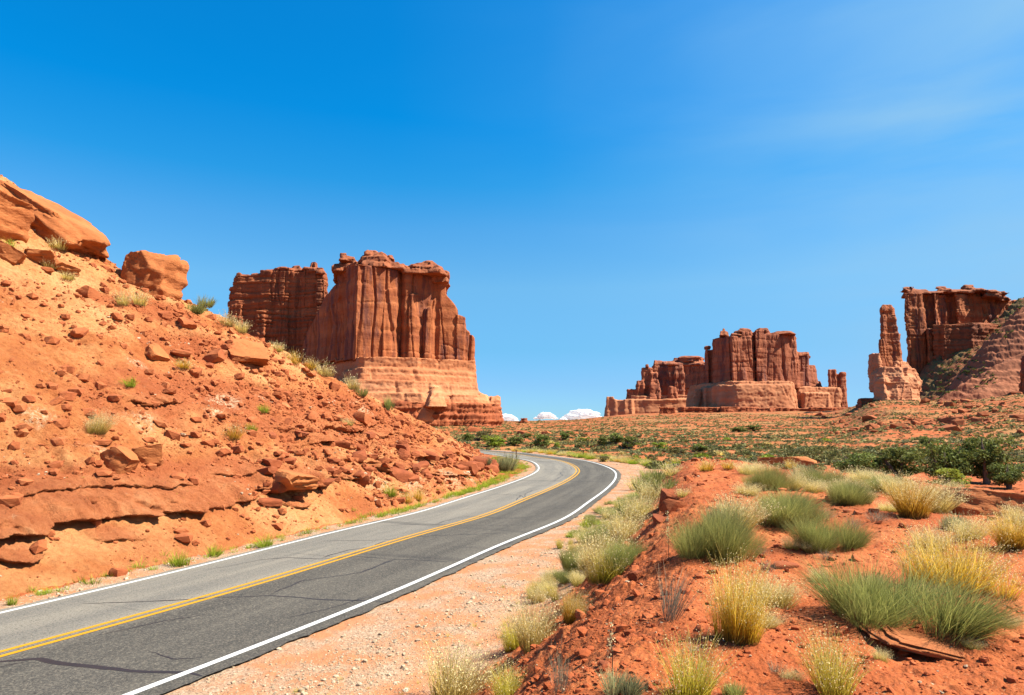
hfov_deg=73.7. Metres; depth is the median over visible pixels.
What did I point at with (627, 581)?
pale pebbles
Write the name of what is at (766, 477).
shrub
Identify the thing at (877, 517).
dry sprig
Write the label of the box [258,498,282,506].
rock
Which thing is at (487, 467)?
rock
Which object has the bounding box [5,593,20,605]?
green tuft
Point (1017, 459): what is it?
scrub bush
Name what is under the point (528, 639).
bunchgrass
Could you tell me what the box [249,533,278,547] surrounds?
green tuft
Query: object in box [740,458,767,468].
bunchgrass
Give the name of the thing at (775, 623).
dry sprig
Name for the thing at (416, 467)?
rock
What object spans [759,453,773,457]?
scrub bush
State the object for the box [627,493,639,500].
shrub
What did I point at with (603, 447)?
scrub bush
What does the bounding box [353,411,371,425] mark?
rock
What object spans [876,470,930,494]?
bunchgrass
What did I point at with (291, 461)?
rock
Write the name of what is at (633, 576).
rock
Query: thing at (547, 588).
bunchgrass
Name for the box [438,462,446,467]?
rock
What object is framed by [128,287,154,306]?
bunchgrass
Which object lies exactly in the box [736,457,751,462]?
scrub bush
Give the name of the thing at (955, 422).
slope blocks
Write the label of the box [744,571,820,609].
bunchgrass
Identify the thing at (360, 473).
rock
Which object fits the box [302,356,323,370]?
bunchgrass
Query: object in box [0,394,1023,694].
ground
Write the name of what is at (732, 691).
shrub
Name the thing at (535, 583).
bunchgrass
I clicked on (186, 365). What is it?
bunchgrass
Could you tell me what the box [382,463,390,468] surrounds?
rock
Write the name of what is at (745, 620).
bunchgrass
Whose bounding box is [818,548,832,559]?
dry sprig
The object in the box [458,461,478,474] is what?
rock
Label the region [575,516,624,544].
shrub
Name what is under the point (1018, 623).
dry sprig
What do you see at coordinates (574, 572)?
bunchgrass
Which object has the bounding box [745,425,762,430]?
bush
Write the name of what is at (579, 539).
bunchgrass
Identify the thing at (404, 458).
rock
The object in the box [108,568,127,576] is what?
rock
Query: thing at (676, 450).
bush
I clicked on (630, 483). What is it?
bunchgrass
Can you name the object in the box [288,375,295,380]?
rock
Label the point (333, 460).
rock
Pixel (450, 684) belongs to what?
bunchgrass
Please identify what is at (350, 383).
bunchgrass
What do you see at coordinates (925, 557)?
bunchgrass
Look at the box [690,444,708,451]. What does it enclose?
bush
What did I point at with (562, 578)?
shrub
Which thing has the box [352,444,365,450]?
rock
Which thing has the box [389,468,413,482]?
rock
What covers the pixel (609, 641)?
flower stalk
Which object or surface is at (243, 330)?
bunchgrass
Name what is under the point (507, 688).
bunchgrass
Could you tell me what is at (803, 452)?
scrub bush
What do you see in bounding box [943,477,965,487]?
bunchgrass
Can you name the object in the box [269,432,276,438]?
rock
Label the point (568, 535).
bunchgrass
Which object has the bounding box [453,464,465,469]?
rock
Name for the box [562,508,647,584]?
bunchgrass
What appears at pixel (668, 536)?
flower stalk
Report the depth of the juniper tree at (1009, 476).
45.19 m
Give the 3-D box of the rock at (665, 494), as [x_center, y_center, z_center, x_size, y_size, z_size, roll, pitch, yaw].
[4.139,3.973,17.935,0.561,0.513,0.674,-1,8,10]
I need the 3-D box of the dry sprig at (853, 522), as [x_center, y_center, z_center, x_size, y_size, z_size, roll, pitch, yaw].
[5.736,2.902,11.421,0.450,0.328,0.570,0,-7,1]
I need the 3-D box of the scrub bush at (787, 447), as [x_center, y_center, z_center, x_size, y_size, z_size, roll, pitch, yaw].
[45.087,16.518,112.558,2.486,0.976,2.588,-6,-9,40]
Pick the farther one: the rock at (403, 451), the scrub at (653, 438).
the scrub at (653, 438)
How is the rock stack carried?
on the ground at (368, 624)
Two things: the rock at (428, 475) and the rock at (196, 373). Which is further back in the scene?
the rock at (428, 475)
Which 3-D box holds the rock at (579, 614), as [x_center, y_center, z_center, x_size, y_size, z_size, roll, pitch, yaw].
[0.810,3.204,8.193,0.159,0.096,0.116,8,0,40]
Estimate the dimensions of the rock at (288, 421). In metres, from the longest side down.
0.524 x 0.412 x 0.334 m
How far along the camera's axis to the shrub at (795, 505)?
11.77 m
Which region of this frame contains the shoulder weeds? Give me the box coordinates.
[293,549,557,694]
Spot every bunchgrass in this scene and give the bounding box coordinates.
[40,257,61,268]
[44,235,69,250]
[60,269,77,280]
[80,407,127,434]
[110,286,135,305]
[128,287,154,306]
[171,357,194,369]
[215,309,240,327]
[221,421,254,439]
[234,316,251,333]
[270,340,286,352]
[282,346,303,364]
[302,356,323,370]
[314,358,339,376]
[341,417,354,425]
[342,370,363,389]
[398,488,416,503]
[411,487,425,501]
[411,633,513,694]
[475,653,528,694]
[491,581,564,653]
[491,611,536,652]
[523,575,555,592]
[523,582,535,598]
[523,583,546,603]
[529,574,559,597]
[538,564,562,583]
[547,589,561,601]
[551,537,564,548]
[557,587,599,624]
[558,566,585,581]
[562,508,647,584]
[564,530,574,537]
[565,541,575,551]
[566,570,586,586]
[571,530,583,542]
[572,550,589,569]
[577,517,593,527]
[578,540,636,584]
[587,501,650,542]
[601,509,610,519]
[618,473,639,489]
[618,485,659,520]
[628,476,674,502]
[635,624,746,694]
[657,461,685,476]
[675,489,693,497]
[691,546,797,645]
[692,458,718,470]
[708,486,786,530]
[718,458,736,469]
[728,480,770,495]
[730,460,772,474]
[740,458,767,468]
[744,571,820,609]
[759,460,783,472]
[776,614,890,694]
[781,457,796,468]
[786,467,814,490]
[799,476,824,492]
[810,480,829,491]
[817,479,868,499]
[824,465,863,479]
[828,476,868,485]
[844,466,889,482]
[860,467,874,480]
[862,487,878,503]
[869,509,1023,601]
[870,469,961,519]
[870,499,897,512]
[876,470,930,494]
[896,522,967,551]
[910,473,979,513]
[935,508,995,540]
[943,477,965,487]
[959,501,1023,550]
[998,500,1023,515]
[1005,504,1023,521]
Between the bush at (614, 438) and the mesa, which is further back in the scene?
the mesa
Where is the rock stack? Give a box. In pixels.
[659,407,675,413]
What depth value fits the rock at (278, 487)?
27.76 m
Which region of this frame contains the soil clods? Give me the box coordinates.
[479,457,1023,694]
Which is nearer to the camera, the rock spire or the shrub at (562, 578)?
the shrub at (562, 578)
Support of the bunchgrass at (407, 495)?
on the hillside
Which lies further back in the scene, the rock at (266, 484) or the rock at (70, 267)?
the rock at (70, 267)
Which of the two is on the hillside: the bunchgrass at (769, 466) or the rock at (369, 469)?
the rock at (369, 469)
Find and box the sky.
[0,0,1023,420]
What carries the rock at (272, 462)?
on the hillside
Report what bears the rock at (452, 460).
on the hillside
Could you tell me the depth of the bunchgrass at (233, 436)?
29.66 m
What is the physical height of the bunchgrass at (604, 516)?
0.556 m
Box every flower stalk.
[606,620,615,676]
[665,511,669,559]
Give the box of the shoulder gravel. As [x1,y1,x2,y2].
[1,464,644,694]
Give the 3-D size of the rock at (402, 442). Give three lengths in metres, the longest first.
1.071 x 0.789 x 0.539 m
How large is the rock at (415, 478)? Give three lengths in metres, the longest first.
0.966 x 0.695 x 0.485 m
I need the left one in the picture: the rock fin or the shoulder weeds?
the shoulder weeds
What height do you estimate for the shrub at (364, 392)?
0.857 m
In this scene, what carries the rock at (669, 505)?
on the ground at (368, 624)
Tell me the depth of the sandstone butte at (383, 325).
372.65 m
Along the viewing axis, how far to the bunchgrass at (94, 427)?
24.09 m
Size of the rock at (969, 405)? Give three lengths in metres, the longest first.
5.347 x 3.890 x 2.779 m
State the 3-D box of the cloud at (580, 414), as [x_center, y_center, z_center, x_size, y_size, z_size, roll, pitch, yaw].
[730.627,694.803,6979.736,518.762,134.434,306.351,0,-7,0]
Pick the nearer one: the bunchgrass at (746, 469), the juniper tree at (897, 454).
the bunchgrass at (746, 469)
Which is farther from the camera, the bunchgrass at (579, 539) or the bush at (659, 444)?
the bush at (659, 444)
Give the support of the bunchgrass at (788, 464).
on the ground at (368, 624)
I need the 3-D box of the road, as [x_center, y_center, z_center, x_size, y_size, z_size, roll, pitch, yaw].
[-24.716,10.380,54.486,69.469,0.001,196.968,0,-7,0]
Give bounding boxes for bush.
[462,433,475,440]
[476,430,496,437]
[481,435,505,446]
[506,436,524,445]
[520,432,531,437]
[530,434,551,445]
[560,431,573,438]
[596,455,609,461]
[597,436,607,445]
[597,445,608,449]
[608,433,623,444]
[622,435,637,448]
[627,450,641,454]
[645,460,667,468]
[646,454,658,459]
[652,442,667,448]
[669,446,685,453]
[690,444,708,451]
[693,452,708,457]
[705,451,717,456]
[713,449,724,455]
[730,426,746,431]
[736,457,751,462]
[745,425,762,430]
[753,442,764,446]
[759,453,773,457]
[765,444,776,449]
[780,445,793,449]
[782,451,798,456]
[798,450,810,455]
[812,446,824,451]
[816,454,835,461]
[823,451,836,455]
[837,453,851,458]
[842,448,855,452]
[863,448,876,452]
[918,435,934,444]
[929,467,971,487]
[1008,451,1020,455]
[1008,456,1021,461]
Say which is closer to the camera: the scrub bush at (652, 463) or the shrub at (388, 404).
the shrub at (388, 404)
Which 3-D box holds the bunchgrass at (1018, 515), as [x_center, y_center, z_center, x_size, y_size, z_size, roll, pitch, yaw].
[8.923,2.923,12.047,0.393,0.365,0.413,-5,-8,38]
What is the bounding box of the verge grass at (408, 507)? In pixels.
[26,456,530,593]
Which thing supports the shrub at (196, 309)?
on the hillside
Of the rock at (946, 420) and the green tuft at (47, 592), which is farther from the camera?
the rock at (946, 420)
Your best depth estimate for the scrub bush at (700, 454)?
92.29 m
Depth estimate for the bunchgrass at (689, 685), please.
4.21 m
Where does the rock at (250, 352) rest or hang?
on the hillside
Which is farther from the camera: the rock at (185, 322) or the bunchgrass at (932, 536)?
the rock at (185, 322)
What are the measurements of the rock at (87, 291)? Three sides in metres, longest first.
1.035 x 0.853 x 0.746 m
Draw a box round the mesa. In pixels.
[901,285,1015,373]
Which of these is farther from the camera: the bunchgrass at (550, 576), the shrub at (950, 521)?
the bunchgrass at (550, 576)
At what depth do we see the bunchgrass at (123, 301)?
34.41 m
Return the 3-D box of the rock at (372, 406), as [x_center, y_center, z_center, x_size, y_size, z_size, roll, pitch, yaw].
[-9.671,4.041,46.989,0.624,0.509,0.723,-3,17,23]
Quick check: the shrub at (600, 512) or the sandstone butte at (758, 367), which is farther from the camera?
the sandstone butte at (758, 367)
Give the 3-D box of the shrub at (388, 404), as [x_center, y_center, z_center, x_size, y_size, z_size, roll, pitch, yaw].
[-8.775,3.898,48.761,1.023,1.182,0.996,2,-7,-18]
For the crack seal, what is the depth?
12.03 m
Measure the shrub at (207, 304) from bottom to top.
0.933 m
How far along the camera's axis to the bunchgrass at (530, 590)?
16.26 m
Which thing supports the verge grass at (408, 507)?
on the ground at (368, 624)
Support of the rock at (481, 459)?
on the hillside
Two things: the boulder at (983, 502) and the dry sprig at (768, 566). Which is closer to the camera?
the dry sprig at (768, 566)
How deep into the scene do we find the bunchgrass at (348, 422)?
39.31 m
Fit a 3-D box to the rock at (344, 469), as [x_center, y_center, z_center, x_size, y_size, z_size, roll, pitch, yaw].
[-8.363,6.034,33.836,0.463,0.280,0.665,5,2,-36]
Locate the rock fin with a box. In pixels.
[827,369,847,406]
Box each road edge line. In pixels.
[0,453,538,612]
[123,450,616,694]
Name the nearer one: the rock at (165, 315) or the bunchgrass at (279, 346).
the rock at (165, 315)
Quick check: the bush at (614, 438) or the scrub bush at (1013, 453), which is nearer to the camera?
the scrub bush at (1013, 453)
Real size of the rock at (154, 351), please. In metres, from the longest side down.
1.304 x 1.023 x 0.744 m
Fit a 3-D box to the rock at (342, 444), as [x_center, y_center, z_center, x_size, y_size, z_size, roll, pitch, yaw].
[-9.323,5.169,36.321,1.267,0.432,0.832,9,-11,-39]
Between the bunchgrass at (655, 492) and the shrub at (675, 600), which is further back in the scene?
the bunchgrass at (655, 492)
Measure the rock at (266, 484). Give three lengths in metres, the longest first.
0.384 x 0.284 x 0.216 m
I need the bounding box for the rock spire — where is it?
[856,304,921,407]
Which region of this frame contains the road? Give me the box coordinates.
[0,450,620,694]
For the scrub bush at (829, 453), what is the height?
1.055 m
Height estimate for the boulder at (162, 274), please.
3.032 m
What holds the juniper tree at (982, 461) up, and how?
on the ground at (368, 624)
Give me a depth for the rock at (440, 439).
50.66 m
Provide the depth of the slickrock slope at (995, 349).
487.41 m
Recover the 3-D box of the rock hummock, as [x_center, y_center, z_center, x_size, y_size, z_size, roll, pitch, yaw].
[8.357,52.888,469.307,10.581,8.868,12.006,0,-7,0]
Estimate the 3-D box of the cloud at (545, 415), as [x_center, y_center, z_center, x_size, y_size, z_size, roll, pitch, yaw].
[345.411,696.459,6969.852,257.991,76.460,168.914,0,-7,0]
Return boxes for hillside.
[0,176,493,599]
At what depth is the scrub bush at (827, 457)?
77.45 m
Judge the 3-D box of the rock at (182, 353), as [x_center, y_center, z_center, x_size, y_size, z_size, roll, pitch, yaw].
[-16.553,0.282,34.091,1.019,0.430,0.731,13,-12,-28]
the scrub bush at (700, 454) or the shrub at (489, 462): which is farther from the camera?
the scrub bush at (700, 454)
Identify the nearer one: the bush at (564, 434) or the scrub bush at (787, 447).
the scrub bush at (787, 447)
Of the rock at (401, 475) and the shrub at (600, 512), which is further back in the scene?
the rock at (401, 475)
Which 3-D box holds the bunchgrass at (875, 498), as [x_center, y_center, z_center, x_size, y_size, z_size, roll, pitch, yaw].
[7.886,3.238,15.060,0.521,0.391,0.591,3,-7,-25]
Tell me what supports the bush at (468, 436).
on the ground at (368, 624)
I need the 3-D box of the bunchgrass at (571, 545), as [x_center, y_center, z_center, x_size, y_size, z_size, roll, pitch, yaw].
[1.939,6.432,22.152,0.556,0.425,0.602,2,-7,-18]
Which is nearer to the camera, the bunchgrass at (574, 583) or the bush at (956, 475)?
the bunchgrass at (574, 583)
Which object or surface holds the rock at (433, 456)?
on the hillside
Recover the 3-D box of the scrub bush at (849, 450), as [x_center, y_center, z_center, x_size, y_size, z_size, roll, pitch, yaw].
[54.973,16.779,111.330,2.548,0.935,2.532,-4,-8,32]
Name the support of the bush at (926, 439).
on the ground at (368, 624)
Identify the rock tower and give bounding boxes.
[1018,356,1023,393]
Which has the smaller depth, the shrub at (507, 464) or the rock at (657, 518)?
the rock at (657, 518)
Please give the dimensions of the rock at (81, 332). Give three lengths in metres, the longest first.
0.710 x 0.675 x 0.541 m
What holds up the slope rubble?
on the hillside
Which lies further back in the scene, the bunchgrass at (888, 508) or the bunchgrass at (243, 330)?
the bunchgrass at (243, 330)
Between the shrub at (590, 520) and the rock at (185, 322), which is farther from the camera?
the rock at (185, 322)
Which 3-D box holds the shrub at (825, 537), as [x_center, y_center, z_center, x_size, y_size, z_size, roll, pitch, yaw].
[4.331,2.479,9.348,1.175,0.593,1.397,5,-9,-40]
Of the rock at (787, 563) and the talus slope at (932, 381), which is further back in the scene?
the talus slope at (932, 381)
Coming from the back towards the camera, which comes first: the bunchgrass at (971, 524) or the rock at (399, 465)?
the rock at (399, 465)
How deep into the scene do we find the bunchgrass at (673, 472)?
28.74 m
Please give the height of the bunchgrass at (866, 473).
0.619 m
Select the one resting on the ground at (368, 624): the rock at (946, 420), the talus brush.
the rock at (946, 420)
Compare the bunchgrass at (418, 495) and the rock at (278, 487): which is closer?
the rock at (278, 487)
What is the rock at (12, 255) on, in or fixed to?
on the hillside
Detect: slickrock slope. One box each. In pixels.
[934,352,1023,400]
[944,306,1023,392]
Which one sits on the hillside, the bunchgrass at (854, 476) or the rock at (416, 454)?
the rock at (416, 454)
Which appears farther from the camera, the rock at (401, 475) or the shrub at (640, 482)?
the rock at (401, 475)
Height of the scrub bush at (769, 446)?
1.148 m
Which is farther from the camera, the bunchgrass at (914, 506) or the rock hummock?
the rock hummock
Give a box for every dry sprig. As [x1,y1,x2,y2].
[681,644,710,654]
[756,557,779,572]
[761,608,793,628]
[764,658,787,674]
[777,665,807,681]
[778,534,802,550]
[796,537,820,552]
[806,565,827,582]
[817,507,838,518]
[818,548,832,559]
[844,512,865,528]
[861,573,893,585]
[862,509,890,522]
[869,647,892,662]
[957,633,992,649]
[1000,614,1023,628]
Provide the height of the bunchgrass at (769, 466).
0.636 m
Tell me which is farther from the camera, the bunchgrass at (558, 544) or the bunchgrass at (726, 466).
the bunchgrass at (726, 466)
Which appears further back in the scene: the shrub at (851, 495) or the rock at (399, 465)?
the rock at (399, 465)
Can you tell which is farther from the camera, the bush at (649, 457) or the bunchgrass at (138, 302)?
the bush at (649, 457)
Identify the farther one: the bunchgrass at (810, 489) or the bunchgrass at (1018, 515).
the bunchgrass at (810, 489)
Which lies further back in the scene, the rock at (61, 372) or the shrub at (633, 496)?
the shrub at (633, 496)
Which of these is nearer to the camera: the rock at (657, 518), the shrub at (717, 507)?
the shrub at (717, 507)
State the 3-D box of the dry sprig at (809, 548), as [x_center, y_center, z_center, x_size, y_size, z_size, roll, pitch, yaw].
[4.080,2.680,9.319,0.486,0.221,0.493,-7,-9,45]
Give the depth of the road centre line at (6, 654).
16.90 m
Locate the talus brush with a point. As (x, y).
(966, 371)
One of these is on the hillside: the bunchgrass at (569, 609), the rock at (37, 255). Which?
the rock at (37, 255)
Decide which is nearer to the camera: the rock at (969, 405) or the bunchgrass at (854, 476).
the bunchgrass at (854, 476)
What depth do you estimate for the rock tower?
389.29 m
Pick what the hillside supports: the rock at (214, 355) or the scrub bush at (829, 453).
the rock at (214, 355)
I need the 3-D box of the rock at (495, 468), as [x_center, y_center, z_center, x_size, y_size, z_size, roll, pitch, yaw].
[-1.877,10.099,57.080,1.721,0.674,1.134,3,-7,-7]
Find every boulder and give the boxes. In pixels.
[0,180,110,258]
[0,187,36,242]
[120,250,188,299]
[757,456,816,465]
[934,487,1023,515]
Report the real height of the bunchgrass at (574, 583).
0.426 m
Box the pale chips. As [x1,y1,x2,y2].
[0,229,480,576]
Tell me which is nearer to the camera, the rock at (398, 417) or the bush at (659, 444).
the rock at (398, 417)
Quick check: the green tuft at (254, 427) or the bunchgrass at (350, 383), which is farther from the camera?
the bunchgrass at (350, 383)
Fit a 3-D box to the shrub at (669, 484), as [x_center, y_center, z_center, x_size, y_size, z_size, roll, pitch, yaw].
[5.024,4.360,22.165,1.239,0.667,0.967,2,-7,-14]
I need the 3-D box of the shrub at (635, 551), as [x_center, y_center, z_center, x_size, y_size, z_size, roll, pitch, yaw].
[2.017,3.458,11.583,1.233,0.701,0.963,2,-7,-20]
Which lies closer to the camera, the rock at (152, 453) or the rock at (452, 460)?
the rock at (152, 453)
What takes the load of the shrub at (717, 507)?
on the ground at (368, 624)
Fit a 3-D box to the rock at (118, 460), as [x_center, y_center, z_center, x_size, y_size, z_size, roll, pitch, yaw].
[-13.447,3.912,23.389,1.115,1.063,1.050,20,-6,2]
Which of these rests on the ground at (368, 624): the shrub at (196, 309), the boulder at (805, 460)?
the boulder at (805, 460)
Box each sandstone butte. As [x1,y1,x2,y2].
[227,262,328,362]
[301,250,503,427]
[604,356,704,416]
[685,328,842,407]
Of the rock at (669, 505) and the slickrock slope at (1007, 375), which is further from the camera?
the slickrock slope at (1007, 375)
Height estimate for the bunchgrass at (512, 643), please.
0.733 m
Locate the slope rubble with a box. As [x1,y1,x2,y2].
[0,175,497,580]
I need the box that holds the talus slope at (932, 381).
[918,298,1023,400]
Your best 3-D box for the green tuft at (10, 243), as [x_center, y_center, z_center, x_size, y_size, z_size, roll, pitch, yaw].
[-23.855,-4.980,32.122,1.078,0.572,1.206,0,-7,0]
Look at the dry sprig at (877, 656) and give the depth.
5.11 m
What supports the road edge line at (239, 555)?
on the road
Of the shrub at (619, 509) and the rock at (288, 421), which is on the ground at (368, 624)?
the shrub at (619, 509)
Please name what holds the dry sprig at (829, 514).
on the ground at (368, 624)
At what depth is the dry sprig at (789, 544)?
9.49 m
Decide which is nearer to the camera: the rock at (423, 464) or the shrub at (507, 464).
the rock at (423, 464)
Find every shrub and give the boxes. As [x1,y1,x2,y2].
[183,300,208,314]
[196,293,217,307]
[354,386,369,396]
[384,395,394,409]
[484,457,491,464]
[494,449,523,471]
[544,640,580,694]
[549,567,583,583]
[556,539,586,571]
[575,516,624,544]
[584,514,597,518]
[584,518,600,524]
[587,664,654,694]
[597,506,617,515]
[599,533,649,573]
[608,508,619,516]
[614,493,645,516]
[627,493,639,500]
[628,470,662,492]
[639,464,667,482]
[649,471,682,490]
[654,494,781,564]
[657,562,705,622]
[702,500,752,524]
[719,677,747,694]
[732,480,859,528]
[737,461,799,490]
[767,549,1023,646]
[776,507,881,552]
[786,462,824,483]
[796,465,848,486]
[819,476,880,505]
[855,468,901,492]
[936,512,976,530]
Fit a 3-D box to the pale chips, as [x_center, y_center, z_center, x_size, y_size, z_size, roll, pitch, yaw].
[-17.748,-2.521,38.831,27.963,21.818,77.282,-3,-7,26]
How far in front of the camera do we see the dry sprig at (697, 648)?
5.00 m
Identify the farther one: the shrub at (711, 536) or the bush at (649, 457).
the bush at (649, 457)
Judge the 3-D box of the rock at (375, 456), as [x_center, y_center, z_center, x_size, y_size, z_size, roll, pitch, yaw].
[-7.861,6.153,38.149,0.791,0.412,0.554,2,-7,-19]
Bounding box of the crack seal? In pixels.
[0,464,589,675]
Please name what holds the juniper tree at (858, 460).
on the ground at (368, 624)
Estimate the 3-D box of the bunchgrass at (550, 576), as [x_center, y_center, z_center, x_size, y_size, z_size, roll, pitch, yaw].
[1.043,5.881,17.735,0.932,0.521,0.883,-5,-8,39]
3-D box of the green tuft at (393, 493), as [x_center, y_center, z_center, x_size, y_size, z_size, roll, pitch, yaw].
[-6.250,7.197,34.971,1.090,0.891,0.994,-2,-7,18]
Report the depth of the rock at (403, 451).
41.96 m
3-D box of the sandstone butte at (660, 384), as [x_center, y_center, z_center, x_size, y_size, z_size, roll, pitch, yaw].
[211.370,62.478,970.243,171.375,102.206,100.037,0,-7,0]
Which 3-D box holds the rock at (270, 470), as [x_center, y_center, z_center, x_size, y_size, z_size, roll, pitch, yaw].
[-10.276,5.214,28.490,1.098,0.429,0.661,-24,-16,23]
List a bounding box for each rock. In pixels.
[0,240,27,264]
[24,248,56,265]
[54,258,80,276]
[56,369,65,375]
[70,327,88,337]
[79,285,100,300]
[100,446,139,473]
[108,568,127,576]
[131,443,163,465]
[144,343,169,360]
[157,311,171,319]
[170,349,191,357]
[177,316,196,328]
[188,368,201,377]
[203,348,224,362]
[226,338,268,365]
[246,416,258,423]
[256,466,277,474]
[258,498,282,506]
[261,458,281,467]
[263,482,270,486]
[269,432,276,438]
[269,482,287,493]
[273,468,319,489]
[283,458,295,464]
[284,418,292,424]
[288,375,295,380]
[292,495,302,500]
[294,430,309,436]
[304,411,316,421]
[323,478,333,484]
[325,467,341,475]
[328,381,339,390]
[328,458,340,463]
[333,440,350,447]
[339,466,347,472]
[351,450,366,462]
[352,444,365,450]
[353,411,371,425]
[353,470,364,477]
[353,473,370,486]
[362,431,375,439]
[363,467,373,471]
[367,454,378,459]
[369,402,375,410]
[377,457,389,463]
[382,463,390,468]
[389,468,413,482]
[394,415,403,419]
[394,444,409,452]
[394,462,404,469]
[396,440,407,443]
[397,448,410,457]
[399,455,407,460]
[408,474,418,482]
[410,451,419,457]
[410,463,420,471]
[418,461,429,467]
[420,468,429,475]
[423,451,439,460]
[424,473,432,478]
[437,437,443,442]
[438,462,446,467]
[443,451,452,454]
[446,456,455,465]
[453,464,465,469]
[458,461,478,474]
[467,426,482,431]
[473,456,487,464]
[485,457,491,469]
[490,464,499,472]
[575,609,586,619]
[598,660,611,666]
[627,570,641,581]
[652,514,664,524]
[659,488,678,503]
[659,499,686,513]
[773,561,799,568]
[843,509,852,512]
[854,620,965,660]
[862,415,876,421]
[940,417,950,422]
[963,404,972,407]
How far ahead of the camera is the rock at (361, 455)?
36.06 m
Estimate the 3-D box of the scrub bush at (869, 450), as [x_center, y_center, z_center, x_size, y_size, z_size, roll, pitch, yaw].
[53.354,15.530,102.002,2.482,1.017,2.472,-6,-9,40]
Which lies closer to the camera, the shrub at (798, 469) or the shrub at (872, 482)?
the shrub at (872, 482)
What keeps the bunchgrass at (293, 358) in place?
on the hillside
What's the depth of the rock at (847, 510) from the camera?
12.79 m
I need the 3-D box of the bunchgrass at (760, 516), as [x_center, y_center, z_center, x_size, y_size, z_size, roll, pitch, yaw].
[3.925,2.671,11.389,1.284,0.768,1.456,2,-7,-18]
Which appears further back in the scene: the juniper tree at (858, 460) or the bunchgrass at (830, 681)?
the juniper tree at (858, 460)
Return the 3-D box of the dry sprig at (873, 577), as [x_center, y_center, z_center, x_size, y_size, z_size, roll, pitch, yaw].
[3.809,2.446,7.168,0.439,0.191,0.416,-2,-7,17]
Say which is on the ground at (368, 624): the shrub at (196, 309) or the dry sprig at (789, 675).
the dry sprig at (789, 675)
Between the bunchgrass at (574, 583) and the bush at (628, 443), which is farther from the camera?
the bush at (628, 443)
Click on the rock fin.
(835, 379)
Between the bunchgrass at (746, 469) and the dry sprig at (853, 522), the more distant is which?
the bunchgrass at (746, 469)
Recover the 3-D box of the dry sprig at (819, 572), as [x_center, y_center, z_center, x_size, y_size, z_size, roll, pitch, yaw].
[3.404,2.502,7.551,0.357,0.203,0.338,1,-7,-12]
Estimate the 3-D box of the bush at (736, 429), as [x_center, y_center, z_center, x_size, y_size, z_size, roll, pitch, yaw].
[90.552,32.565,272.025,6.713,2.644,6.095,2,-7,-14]
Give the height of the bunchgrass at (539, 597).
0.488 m
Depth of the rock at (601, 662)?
4.81 m
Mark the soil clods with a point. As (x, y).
(582, 653)
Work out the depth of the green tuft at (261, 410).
33.78 m
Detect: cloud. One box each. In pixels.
[502,414,517,420]
[533,412,557,418]
[559,409,601,419]
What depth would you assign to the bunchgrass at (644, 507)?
18.97 m
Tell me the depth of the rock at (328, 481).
30.55 m
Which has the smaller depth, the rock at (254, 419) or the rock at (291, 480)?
the rock at (291, 480)
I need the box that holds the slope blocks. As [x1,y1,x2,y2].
[815,391,1023,436]
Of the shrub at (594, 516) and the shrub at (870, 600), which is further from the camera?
the shrub at (594, 516)
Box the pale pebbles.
[536,475,1005,694]
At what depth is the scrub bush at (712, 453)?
96.87 m
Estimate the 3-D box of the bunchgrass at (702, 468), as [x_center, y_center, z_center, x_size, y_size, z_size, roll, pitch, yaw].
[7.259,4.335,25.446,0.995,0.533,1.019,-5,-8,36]
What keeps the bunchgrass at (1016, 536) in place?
on the ground at (368, 624)
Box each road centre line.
[0,451,579,656]
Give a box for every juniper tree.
[831,451,888,473]
[876,447,926,479]
[914,438,974,479]
[957,435,1018,483]
[986,462,1023,488]
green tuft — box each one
[1,237,17,247]
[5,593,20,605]
[29,585,56,595]
[117,377,140,387]
[163,549,192,566]
[206,544,226,557]
[246,422,258,430]
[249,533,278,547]
[256,401,270,412]
[382,482,397,496]
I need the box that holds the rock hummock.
[517,418,529,422]
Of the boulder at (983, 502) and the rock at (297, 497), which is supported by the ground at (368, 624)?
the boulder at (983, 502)
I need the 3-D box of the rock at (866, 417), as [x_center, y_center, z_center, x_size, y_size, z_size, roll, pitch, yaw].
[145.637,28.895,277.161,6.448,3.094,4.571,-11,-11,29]
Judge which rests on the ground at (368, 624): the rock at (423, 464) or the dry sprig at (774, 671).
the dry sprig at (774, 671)
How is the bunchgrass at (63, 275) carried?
on the hillside
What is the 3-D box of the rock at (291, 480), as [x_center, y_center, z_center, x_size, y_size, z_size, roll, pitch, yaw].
[-9.532,5.584,28.783,2.567,0.878,1.715,1,-5,30]
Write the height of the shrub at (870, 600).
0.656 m
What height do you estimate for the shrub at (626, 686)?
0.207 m
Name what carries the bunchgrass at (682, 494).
on the ground at (368, 624)
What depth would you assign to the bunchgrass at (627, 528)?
17.05 m
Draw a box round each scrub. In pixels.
[434,395,1023,470]
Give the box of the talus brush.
[925,297,1023,399]
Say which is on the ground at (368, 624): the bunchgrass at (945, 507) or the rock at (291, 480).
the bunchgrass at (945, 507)
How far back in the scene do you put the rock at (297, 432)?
33.80 m
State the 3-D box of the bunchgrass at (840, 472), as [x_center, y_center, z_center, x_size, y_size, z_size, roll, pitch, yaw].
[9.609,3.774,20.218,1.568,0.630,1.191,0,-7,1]
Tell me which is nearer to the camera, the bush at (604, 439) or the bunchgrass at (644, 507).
the bunchgrass at (644, 507)
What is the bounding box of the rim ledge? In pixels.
[678,407,848,412]
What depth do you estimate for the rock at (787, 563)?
8.10 m

